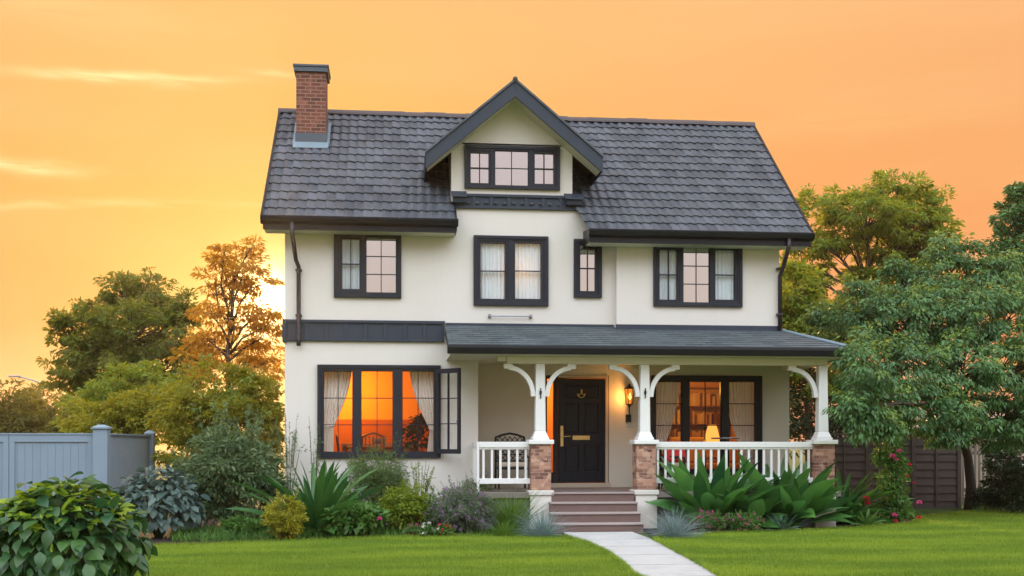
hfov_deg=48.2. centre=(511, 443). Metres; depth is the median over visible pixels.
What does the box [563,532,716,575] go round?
path
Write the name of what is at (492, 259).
curtain
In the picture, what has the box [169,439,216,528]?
grey green shrub
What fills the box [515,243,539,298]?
curtain
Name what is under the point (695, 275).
window
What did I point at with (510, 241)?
window
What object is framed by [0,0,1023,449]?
sky
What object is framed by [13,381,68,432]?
hedge tree
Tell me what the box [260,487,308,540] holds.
golden shrub
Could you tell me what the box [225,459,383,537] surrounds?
strap leaf plant
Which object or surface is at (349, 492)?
leafy plant
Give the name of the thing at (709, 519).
heath plant
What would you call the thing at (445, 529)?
bedding flower
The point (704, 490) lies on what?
broad leaf plant
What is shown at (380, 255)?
window
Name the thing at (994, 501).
shaded shrub
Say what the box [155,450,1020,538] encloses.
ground
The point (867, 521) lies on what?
rosette
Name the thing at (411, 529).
bedding flower
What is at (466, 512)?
mauve bush
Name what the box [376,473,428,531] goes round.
lime shrub
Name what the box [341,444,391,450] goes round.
dining table
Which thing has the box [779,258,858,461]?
yellow green tree
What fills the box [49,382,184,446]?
flowering bush
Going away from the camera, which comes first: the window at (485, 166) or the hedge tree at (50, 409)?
the window at (485, 166)
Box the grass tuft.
[479,517,522,536]
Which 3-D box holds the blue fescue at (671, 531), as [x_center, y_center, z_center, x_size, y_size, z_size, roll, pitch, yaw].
[2.696,1.323,19.078,1.430,0.684,1.409,0,0,-6]
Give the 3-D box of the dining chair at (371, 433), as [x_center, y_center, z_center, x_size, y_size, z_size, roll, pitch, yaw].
[-2.866,0.343,23.649,0.500,1.139,0.582,0,0,-6]
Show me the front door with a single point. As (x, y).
(581, 402)
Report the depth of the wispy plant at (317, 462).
21.87 m
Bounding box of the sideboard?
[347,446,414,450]
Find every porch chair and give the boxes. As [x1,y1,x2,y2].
[494,432,528,489]
[656,449,686,489]
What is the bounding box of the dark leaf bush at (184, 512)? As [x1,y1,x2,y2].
[113,463,211,536]
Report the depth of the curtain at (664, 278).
22.73 m
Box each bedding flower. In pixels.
[402,523,423,535]
[416,521,438,537]
[435,523,456,535]
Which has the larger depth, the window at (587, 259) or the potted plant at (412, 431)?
the potted plant at (412, 431)
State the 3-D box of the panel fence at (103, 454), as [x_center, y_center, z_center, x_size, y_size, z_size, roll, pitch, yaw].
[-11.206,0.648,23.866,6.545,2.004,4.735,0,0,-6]
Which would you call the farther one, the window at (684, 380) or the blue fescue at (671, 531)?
the window at (684, 380)
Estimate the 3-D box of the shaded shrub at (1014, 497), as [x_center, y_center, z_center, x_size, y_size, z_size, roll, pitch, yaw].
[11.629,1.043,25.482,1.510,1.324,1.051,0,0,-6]
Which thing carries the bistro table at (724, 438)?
on the house
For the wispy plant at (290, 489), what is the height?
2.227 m
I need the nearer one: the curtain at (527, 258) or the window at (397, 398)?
the window at (397, 398)
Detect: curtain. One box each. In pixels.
[324,372,351,450]
[342,239,358,288]
[410,372,432,450]
[481,243,504,298]
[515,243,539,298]
[656,382,679,468]
[660,250,675,299]
[715,250,732,299]
[729,382,753,465]
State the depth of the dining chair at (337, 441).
24.16 m
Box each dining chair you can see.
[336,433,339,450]
[362,432,384,450]
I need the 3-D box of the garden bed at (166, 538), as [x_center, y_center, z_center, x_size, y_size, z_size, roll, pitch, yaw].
[-4.621,1.588,21.121,10.876,0.001,7.824,0,0,-6]
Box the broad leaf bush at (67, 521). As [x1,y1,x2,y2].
[0,471,157,575]
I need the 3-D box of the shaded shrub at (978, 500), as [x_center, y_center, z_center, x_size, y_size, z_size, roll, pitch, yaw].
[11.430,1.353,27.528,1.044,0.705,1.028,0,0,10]
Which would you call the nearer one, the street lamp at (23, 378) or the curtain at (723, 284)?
the curtain at (723, 284)
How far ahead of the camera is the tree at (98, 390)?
32.52 m
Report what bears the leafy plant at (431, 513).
on the garden bed at (166, 538)
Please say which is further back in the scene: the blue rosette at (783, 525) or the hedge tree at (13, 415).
the hedge tree at (13, 415)
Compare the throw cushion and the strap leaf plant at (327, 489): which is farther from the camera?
the throw cushion
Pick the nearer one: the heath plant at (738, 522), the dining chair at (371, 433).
the heath plant at (738, 522)
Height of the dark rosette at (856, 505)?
1.384 m
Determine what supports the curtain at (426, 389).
hanging from the house
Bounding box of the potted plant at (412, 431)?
[403,413,429,450]
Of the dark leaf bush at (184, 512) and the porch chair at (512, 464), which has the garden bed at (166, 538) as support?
the dark leaf bush at (184, 512)
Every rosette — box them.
[763,513,799,530]
[795,467,915,523]
[849,508,885,525]
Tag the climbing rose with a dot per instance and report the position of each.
(894, 460)
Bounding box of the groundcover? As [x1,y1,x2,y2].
[168,505,1021,541]
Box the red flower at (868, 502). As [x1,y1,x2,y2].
[862,496,870,512]
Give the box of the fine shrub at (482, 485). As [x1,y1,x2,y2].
[456,468,493,503]
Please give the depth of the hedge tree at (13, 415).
49.64 m
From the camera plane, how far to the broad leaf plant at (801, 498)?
21.08 m
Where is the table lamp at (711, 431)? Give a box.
[706,426,719,457]
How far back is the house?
22.48 m
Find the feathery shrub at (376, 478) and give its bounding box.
[339,431,410,526]
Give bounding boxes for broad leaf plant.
[634,452,791,525]
[709,480,786,528]
[716,452,857,527]
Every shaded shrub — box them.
[964,486,999,509]
[978,458,1023,512]
[979,436,1023,492]
[1000,473,1023,512]
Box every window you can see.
[317,364,440,457]
[334,234,400,297]
[464,144,559,190]
[473,235,548,306]
[574,239,601,297]
[651,375,761,474]
[653,247,742,306]
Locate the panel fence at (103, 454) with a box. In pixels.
[0,425,156,524]
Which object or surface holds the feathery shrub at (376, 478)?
on the garden bed at (166, 538)
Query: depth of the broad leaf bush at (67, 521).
11.56 m
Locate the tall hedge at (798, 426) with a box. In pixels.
[789,367,905,458]
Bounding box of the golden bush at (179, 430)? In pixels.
[143,352,284,473]
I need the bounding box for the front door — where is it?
[558,379,604,481]
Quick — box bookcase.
[667,387,719,440]
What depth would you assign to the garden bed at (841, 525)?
21.28 m
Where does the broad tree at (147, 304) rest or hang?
on the ground at (927, 511)
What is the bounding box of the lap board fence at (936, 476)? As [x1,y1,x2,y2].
[830,434,960,508]
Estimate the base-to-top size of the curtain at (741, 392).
2.067 m
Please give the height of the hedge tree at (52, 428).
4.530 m
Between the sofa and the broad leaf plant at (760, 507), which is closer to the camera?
the broad leaf plant at (760, 507)
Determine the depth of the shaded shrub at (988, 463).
28.15 m
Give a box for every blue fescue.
[512,508,577,537]
[635,505,714,537]
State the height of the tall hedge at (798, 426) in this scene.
3.991 m
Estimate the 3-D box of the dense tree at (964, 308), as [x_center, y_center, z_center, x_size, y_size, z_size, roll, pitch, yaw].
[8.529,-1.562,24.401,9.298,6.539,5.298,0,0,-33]
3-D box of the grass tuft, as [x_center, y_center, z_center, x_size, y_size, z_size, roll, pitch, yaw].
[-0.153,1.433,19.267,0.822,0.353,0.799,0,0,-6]
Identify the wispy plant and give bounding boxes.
[274,413,306,504]
[307,420,322,477]
[404,460,435,523]
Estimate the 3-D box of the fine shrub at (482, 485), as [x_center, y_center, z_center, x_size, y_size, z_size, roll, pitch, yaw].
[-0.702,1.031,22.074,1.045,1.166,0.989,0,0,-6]
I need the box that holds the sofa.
[662,437,739,468]
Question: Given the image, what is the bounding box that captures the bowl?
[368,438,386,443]
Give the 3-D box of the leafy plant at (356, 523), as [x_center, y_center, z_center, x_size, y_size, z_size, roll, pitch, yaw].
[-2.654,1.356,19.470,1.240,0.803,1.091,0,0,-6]
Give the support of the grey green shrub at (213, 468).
on the garden bed at (166, 538)
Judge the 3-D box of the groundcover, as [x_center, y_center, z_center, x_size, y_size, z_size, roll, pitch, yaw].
[3.766,1.475,23.006,20.918,0.230,3.907,0,0,-24]
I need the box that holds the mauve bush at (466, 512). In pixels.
[423,475,497,534]
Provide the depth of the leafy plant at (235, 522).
19.05 m
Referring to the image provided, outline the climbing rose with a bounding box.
[870,406,921,524]
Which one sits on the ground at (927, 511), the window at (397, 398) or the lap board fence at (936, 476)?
the lap board fence at (936, 476)
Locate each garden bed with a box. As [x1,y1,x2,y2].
[4,516,566,544]
[644,510,914,536]
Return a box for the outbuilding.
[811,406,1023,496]
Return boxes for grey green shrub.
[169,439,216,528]
[181,400,290,524]
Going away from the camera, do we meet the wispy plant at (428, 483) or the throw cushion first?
the wispy plant at (428, 483)
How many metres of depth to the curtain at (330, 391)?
22.43 m
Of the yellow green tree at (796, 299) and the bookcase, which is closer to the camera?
the bookcase
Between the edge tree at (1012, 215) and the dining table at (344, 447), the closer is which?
the dining table at (344, 447)
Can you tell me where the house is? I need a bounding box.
[260,63,855,532]
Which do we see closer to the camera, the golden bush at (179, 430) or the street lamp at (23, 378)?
the golden bush at (179, 430)
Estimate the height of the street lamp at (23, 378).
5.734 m
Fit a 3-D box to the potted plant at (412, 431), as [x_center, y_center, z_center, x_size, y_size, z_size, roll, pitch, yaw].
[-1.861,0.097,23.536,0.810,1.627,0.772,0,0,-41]
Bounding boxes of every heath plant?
[688,509,726,533]
[722,509,764,532]
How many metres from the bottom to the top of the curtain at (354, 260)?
1.024 m
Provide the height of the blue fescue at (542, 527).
0.692 m
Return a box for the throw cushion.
[666,441,685,462]
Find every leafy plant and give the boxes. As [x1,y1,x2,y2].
[218,513,270,537]
[319,500,391,537]
[341,490,357,500]
[419,489,451,528]
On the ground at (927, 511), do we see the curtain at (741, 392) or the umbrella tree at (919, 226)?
the umbrella tree at (919, 226)
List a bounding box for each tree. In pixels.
[0,377,48,432]
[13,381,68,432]
[35,266,215,395]
[43,386,85,432]
[55,359,188,430]
[167,234,284,387]
[779,168,965,387]
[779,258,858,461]
[795,228,1023,509]
[980,181,1023,310]
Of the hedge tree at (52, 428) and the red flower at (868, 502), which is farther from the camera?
the hedge tree at (52, 428)
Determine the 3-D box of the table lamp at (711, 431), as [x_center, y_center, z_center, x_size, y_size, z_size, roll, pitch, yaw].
[4.408,-0.040,25.199,0.380,0.720,0.380,0,0,-6]
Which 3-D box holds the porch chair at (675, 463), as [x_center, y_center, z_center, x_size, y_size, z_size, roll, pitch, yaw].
[3.167,0.468,22.616,0.582,0.889,0.564,0,0,14]
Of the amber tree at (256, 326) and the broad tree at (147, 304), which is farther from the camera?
the broad tree at (147, 304)
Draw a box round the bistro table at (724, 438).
[711,437,739,452]
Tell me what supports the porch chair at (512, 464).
on the house
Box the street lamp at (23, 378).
[8,375,40,392]
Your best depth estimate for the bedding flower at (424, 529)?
19.04 m
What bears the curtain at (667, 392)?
hanging from the house
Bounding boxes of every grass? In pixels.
[476,485,554,533]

